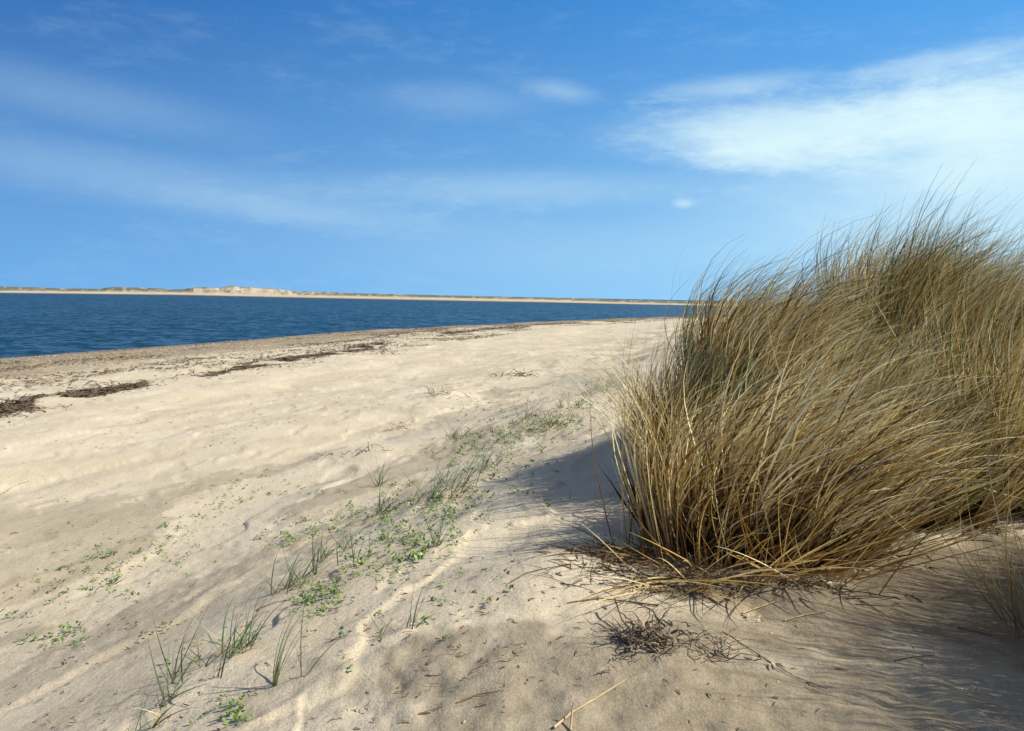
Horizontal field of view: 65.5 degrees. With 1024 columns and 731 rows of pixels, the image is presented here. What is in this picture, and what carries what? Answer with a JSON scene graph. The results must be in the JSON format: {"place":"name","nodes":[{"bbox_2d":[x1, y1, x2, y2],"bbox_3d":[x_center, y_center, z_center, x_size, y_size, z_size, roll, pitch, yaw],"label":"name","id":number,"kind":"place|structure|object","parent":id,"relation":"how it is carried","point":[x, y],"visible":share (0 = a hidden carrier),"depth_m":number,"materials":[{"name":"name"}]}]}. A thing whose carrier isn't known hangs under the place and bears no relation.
{"place":"outdoors","nodes":[
{"label":"outdoors","id":0,"kind":"place"},
{"bbox_2d":[0,316,694,383],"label":"shell gravel","id":1,"kind":"structure","parent":0,"point":[601,320],"depth_m":31.50,"materials":[{"name":"beige gravel"}]},
{"bbox_2d":[0,286,802,306],"bbox_3d":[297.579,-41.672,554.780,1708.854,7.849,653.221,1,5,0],"label":"sand spit","id":2,"kind":"structure","parent":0,"point":[233,291],"depth_m":422.39,"materials":[{"name":"beige sand"}]},
{"bbox_2d":[0,288,806,357],"bbox_3d":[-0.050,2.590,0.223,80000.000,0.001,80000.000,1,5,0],"label":"sea","id":3,"kind":"structure","parent":0,"point":[37,324],"depth_m":86.80,"materials":[{"name":"liquid"}]},
{"bbox_2d":[0,309,1023,730],"bbox_3d":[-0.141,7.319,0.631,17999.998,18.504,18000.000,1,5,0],"label":"beach","id":4,"kind":"structure","parent":0,"point":[138,473],"depth_m":3.76,"materials":[{"name":"beige sand"}]},
{"bbox_2d":[0,481,27,494],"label":"dead stem","id":5,"kind":"object","parent":4,"relation":"on","point":[11,487],"visible":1,"depth_m":7.45,"materials":[{"name":"beige plant"}]},
{"bbox_2d":[0,387,119,422],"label":"seaweed mat","id":6,"kind":"object","parent":4,"relation":"on","point":[15,408],"visible":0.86,"depth_m":12.45,"materials":[{"name":"brown plant"}]},
{"bbox_2d":[0,381,137,407],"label":"seaweed mat","id":7,"kind":"object","parent":4,"relation":"on","point":[65,393],"visible":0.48,"depth_m":13.82,"materials":[{"name":"brown plant"}]},
{"bbox_2d":[25,376,189,410],"bbox_3d":[-7.589,0.445,15.064,1.111,0.233,6.383,1,5,0],"label":"seaweed mat","id":8,"kind":"object","parent":4,"relation":"on","point":[98,392],"visible":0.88,"depth_m":14.90,"materials":[{"name":"brown plant"}]},
{"bbox_2d":[92,570,125,589],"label":"grass tuft","id":9,"kind":"object","parent":4,"relation":"on","point":[107,585],"visible":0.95,"depth_m":4.73,"materials":[{"name":"green plant"}]},
{"bbox_2d":[128,638,202,730],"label":"grass tuft","id":10,"kind":"object","parent":4,"relation":"on","point":[156,723],"visible":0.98,"depth_m":2.31,"materials":[{"name":"green plant"}]},
{"bbox_2d":[162,631,234,699],"bbox_3d":[-0.960,0.923,2.480,0.240,0.237,0.227,6,7,42],"label":"grass tuft","id":11,"kind":"object","parent":4,"relation":"on","point":[222,668],"visible":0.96,"depth_m":2.48,"materials":[{"name":"green plant"}]},
{"bbox_2d":[153,584,290,685],"bbox_3d":[-1.021,0.901,2.739,0.413,0.301,0.408,6,7,44],"label":"grass tuft","id":12,"kind":"object","parent":4,"relation":"on","point":[240,644],"visible":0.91,"depth_m":2.70,"materials":[{"name":"green plant"}]},
{"bbox_2d":[155,356,321,376],"bbox_3d":[-6.980,-0.048,21.483,3.588,0.263,8.190,1,5,0],"label":"seaweed mat","id":13,"kind":"object","parent":4,"relation":"on","point":[243,367],"visible":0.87,"depth_m":20.51,"materials":[{"name":"brown plant"}]},
{"bbox_2d":[251,350,350,365],"bbox_3d":[-6.211,-0.277,24.567,1.734,0.221,7.983,2,5,12],"label":"seaweed mat","id":14,"kind":"object","parent":4,"relation":"on","point":[315,355],"visible":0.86,"depth_m":24.36,"materials":[{"name":"brown plant"}]},
{"bbox_2d":[262,531,341,594],"bbox_3d":[-0.966,0.892,3.627,0.388,0.297,0.393,0,5,-10],"label":"grass tuft","id":15,"kind":"object","parent":4,"relation":"on","point":[290,580],"visible":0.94,"depth_m":3.63,"materials":[{"name":"green plant"}]},
{"bbox_2d":[272,582,364,686],"bbox_3d":[-0.571,0.809,2.454,0.297,0.316,0.265,1,5,0],"label":"grass tuft","id":16,"kind":"object","parent":4,"relation":"on","point":[276,674],"visible":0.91,"depth_m":2.38,"materials":[{"name":"green plant"}]},
{"bbox_2d":[1,374,636,725],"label":"creeping plants","id":17,"kind":"object","parent":4,"relation":"on","point":[232,702],"visible":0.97,"depth_m":4.50,"materials":[{"name":"green plant"}]},
{"bbox_2d":[300,525,366,564],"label":"grass tuft","id":18,"kind":"object","parent":4,"relation":"on","point":[325,556],"visible":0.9,"depth_m":4.22,"materials":[{"name":"green plant"}]},
{"bbox_2d":[0,315,713,397],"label":"seaweed crumbs","id":19,"kind":"object","parent":4,"relation":"on","point":[209,358],"visible":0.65,"depth_m":25.92,"materials":[{"name":"brown plant"}]},
{"bbox_2d":[342,342,391,352],"bbox_3d":[-5.514,-0.666,29.358,1.895,0.226,7.056,1,5,0],"label":"seaweed mat","id":20,"kind":"object","parent":4,"relation":"on","point":[367,347],"visible":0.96,"depth_m":29.62,"materials":[{"name":"plant"}]},
{"bbox_2d":[346,456,394,488],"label":"grass tuft","id":21,"kind":"object","parent":4,"relation":"on","point":[382,476],"visible":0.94,"depth_m":6.40,"materials":[{"name":"green plant"}]},
{"bbox_2d":[346,528,406,565],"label":"grass tuft","id":22,"kind":"object","parent":4,"relation":"on","point":[365,553],"visible":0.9,"depth_m":3.72,"materials":[{"name":"green plant"}]},
{"bbox_2d":[368,475,432,519],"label":"grass tuft","id":23,"kind":"object","parent":4,"relation":"on","point":[382,505],"visible":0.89,"depth_m":5.22,"materials":[{"name":"green plant"}]},
{"bbox_2d":[367,584,434,636],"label":"grass tuft","id":24,"kind":"object","parent":4,"relation":"on","point":[413,618],"visible":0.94,"depth_m":2.64,"materials":[{"name":"green plant"}]},
{"bbox_2d":[1,355,847,730],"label":"plant litter","id":25,"kind":"object","parent":4,"relation":"on","point":[377,589],"visible":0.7,"depth_m":2.83,"materials":[{"name":"brown plant"}]},
{"bbox_2d":[406,493,457,550],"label":"grass tuft","id":26,"kind":"object","parent":4,"relation":"on","point":[436,527],"visible":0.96,"depth_m":3.78,"materials":[{"name":"green plant"}]},
{"bbox_2d":[379,448,489,513],"bbox_3d":[-0.460,0.731,5.124,0.633,0.387,0.924,2,5,12],"label":"grass tuft","id":27,"kind":"object","parent":4,"relation":"on","point":[447,485],"visible":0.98,"depth_m":5.13,"materials":[{"name":"green plant"}]},
{"bbox_2d":[438,419,478,440],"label":"grass tuft","id":28,"kind":"object","parent":4,"relation":"on","point":[453,435],"visible":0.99,"depth_m":8.78,"materials":[{"name":"green plant"}]},
{"bbox_2d":[0,355,943,727],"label":"shell grit","id":29,"kind":"object","parent":4,"relation":"on","point":[382,603],"visible":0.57,"depth_m":3.52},
{"bbox_2d":[457,690,500,702],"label":"dead stem","id":30,"kind":"object","parent":4,"relation":"on","point":[475,695],"visible":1,"depth_m":2.10,"materials":[{"name":"beige plant"}]},
{"bbox_2d":[435,326,529,336],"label":"seaweed mat","id":31,"kind":"object","parent":4,"relation":"on","point":[449,332],"visible":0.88,"depth_m":46.85,"materials":[{"name":"brown plant"}]},
{"bbox_2d":[469,445,511,472],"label":"grass tuft","id":32,"kind":"object","parent":4,"relation":"on","point":[486,465],"visible":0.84,"depth_m":6.00,"materials":[{"name":"green plant"}]},
{"bbox_2d":[485,368,538,378],"bbox_3d":[0.025,0.167,17.748,1.105,0.208,0.687,-2,6,-28],"label":"twig pile","id":33,"kind":"object","parent":4,"relation":"on","point":[520,372],"visible":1,"depth_m":17.76,"materials":[{"name":"brown wood"}]},
{"bbox_2d":[513,392,547,420],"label":"grass tuft","id":34,"kind":"object","parent":4,"relation":"on","point":[526,414],"visible":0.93,"depth_m":8.90,"materials":[{"name":"green plant"}]},
{"bbox_2d":[507,564,580,583],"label":"dead stem","id":35,"kind":"object","parent":4,"relation":"on","point":[536,570],"visible":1,"depth_m":2.99,"materials":[{"name":"beige plant"}]},
{"bbox_2d":[515,402,574,434],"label":"grass tuft","id":36,"kind":"object","parent":4,"relation":"on","point":[549,424],"visible":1,"depth_m":8.15,"materials":[{"name":"green plant"}]},
{"bbox_2d":[569,705,572,729],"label":"dead stem","id":37,"kind":"object","parent":4,"relation":"on","point":[571,720],"visible":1,"depth_m":1.94,"materials":[{"name":"plant"}]},
{"bbox_2d":[552,385,592,409],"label":"grass tuft","id":38,"kind":"object","parent":4,"relation":"on","point":[575,400],"visible":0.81,"depth_m":9.38,"materials":[{"name":"green plant"}]},
{"bbox_2d":[556,375,619,396],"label":"grass tuft","id":39,"kind":"object","parent":4,"relation":"on","point":[590,389],"visible":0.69,"depth_m":10.82,"materials":[{"name":"green plant"}]},
{"bbox_2d":[553,676,630,727],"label":"dead stem","id":40,"kind":"object","parent":4,"relation":"on","point":[569,714],"visible":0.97,"depth_m":2.02,"materials":[{"name":"plant"}]},
{"bbox_2d":[582,538,633,549],"bbox_3d":[0.419,0.781,3.453,0.225,0.055,0.170,3,5,22],"label":"leaf scrap","id":41,"kind":"object","parent":4,"relation":"on","point":[604,544],"visible":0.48,"depth_m":3.44,"materials":[{"name":"brown plant"}]},
{"bbox_2d":[567,598,657,605],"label":"dead stem","id":42,"kind":"object","parent":4,"relation":"on","point":[617,600],"visible":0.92,"depth_m":2.76,"materials":[{"name":"beige plant"}]},
{"bbox_2d":[614,598,630,630],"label":"dead stem","id":43,"kind":"object","parent":4,"relation":"on","point":[620,613],"visible":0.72,"depth_m":2.54,"materials":[{"name":"beige plant"}]},
{"bbox_2d":[586,606,709,655],"bbox_3d":[0.402,0.784,2.366,0.357,0.094,0.246,1,5,0],"label":"root tangle","id":44,"kind":"object","parent":4,"relation":"on","point":[648,634],"visible":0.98,"depth_m":2.35,"materials":[{"name":"brown plant"}]},
{"bbox_2d":[540,277,807,488],"bbox_3d":[0.961,0.084,4.406,1.182,1.240,1.623,5,6,40],"label":"marram tussock","id":45,"kind":"object","parent":4,"relation":"on","point":[635,413],"visible":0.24,"depth_m":4.40,"materials":[{"name":"beige plant"}]},
{"bbox_2d":[671,624,769,662],"bbox_3d":[0.581,0.810,2.321,0.311,0.063,0.200,0,5,-12],"label":"root tangle","id":46,"kind":"object","parent":4,"relation":"on","point":[718,651],"visible":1,"depth_m":2.30,"materials":[{"name":"brown plant"}]},
{"bbox_2d":[742,599,781,613],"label":"dead stem","id":47,"kind":"object","parent":4,"relation":"on","point":[760,606],"visible":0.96,"depth_m":2.73,"materials":[{"name":"plant"}]},
{"bbox_2d":[747,613,778,624],"bbox_3d":[0.815,0.833,2.615,0.077,0.033,0.124,-4,7,-44],"label":"leaf scrap","id":48,"kind":"object","parent":4,"relation":"on","point":[748,614],"visible":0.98,"depth_m":2.62,"materials":[{"name":"beige plant"}]},
{"bbox_2d":[747,652,786,670],"bbox_3d":[0.729,0.838,2.265,0.058,0.029,0.119,-3,7,-41],"label":"leaf scrap","id":49,"kind":"object","parent":4,"relation":"on","point":[778,664],"visible":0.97,"depth_m":2.24,"materials":[{"name":"beige plant"}]},
{"bbox_2d":[521,521,1023,623],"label":"fallen straw","id":50,"kind":"object","parent":4,"relation":"on","point":[590,553],"visible":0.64,"depth_m":2.97,"materials":[{"name":"brown plant"}]},
{"bbox_2d":[722,631,827,688],"bbox_3d":[0.736,0.848,2.299,0.039,0.020,0.380,-2,6,-32],"label":"dead stem","id":51,"kind":"object","parent":4,"relation":"on","point":[770,661],"visible":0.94,"depth_m":2.28,"materials":[{"name":"brown plant"}]},
{"bbox_2d":[535,291,1023,624],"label":"marram tussock","id":52,"kind":"object","parent":4,"relation":"on","point":[826,500],"visible":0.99,"depth_m":3.25,"materials":[{"name":"beige plant"}]},
{"bbox_2d":[652,213,949,426],"bbox_3d":[1.685,-0.197,4.798,1.679,1.430,1.560,1,5,0],"label":"marram tussock","id":53,"kind":"object","parent":4,"relation":"on","point":[755,323],"visible":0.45,"depth_m":4.64,"materials":[{"name":"beige plant"}]},
{"bbox_2d":[784,611,826,620],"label":"dead stem","id":54,"kind":"object","parent":4,"relation":"on","point":[802,615],"visible":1,"depth_m":2.64,"materials":[{"name":"plant"}]},
{"bbox_2d":[809,575,846,587],"bbox_3d":[1.173,0.823,2.996,0.170,0.050,0.103,1,5,0],"label":"leaf scrap","id":55,"kind":"object","parent":4,"relation":"on","point":[842,584],"visible":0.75,"depth_m":2.98,"materials":[{"name":"beige plant"}]},
{"bbox_2d":[726,286,1023,531],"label":"marram tussock","id":56,"kind":"object","parent":4,"relation":"on","point":[1014,462],"visible":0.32,"depth_m":4.00,"materials":[{"name":"beige plant"}]},
{"bbox_2d":[797,158,1023,392],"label":"marram tussock","id":57,"kind":"object","parent":4,"relation":"on","point":[901,268],"visible":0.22,"depth_m":5.17,"materials":[{"name":"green plant"}]},
{"bbox_2d":[894,655,932,660],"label":"dead stem","id":58,"kind":"object","parent":4,"relation":"on","point":[911,657],"visible":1,"depth_m":2.37,"materials":[{"name":"brown plant"}]},
{"bbox_2d":[837,183,1023,383],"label":"marram tussock","id":59,"kind":"object","parent":4,"relation":"on","point":[1001,261],"visible":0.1,"depth_m":5.10,"materials":[{"name":"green plant"}]},
{"bbox_2d":[839,245,1023,517],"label":"marram tussock","id":60,"kind":"object","parent":4,"relation":"on","point":[1009,363],"visible":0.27,"depth_m":4.37,"materials":[{"name":"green plant"}]},
{"bbox_2d":[958,627,991,635],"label":"dead stem","id":61,"kind":"object","parent":4,"relation":"on","point":[973,630],"visible":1,"depth_m":2.64,"materials":[{"name":"brown plant"}]},
{"bbox_2d":[927,432,1023,638],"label":"marram tussock","id":62,"kind":"object","parent":4,"relation":"on","point":[1010,593],"visible":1,"depth_m":2.67,"materials":[{"name":"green plant"}]},
{"bbox_2d":[0,0,1023,301],"label":"sky","id":63,"kind":"structure","parent":0,"point":[504,148],"materials":[{"name":"blue"}]}
]}

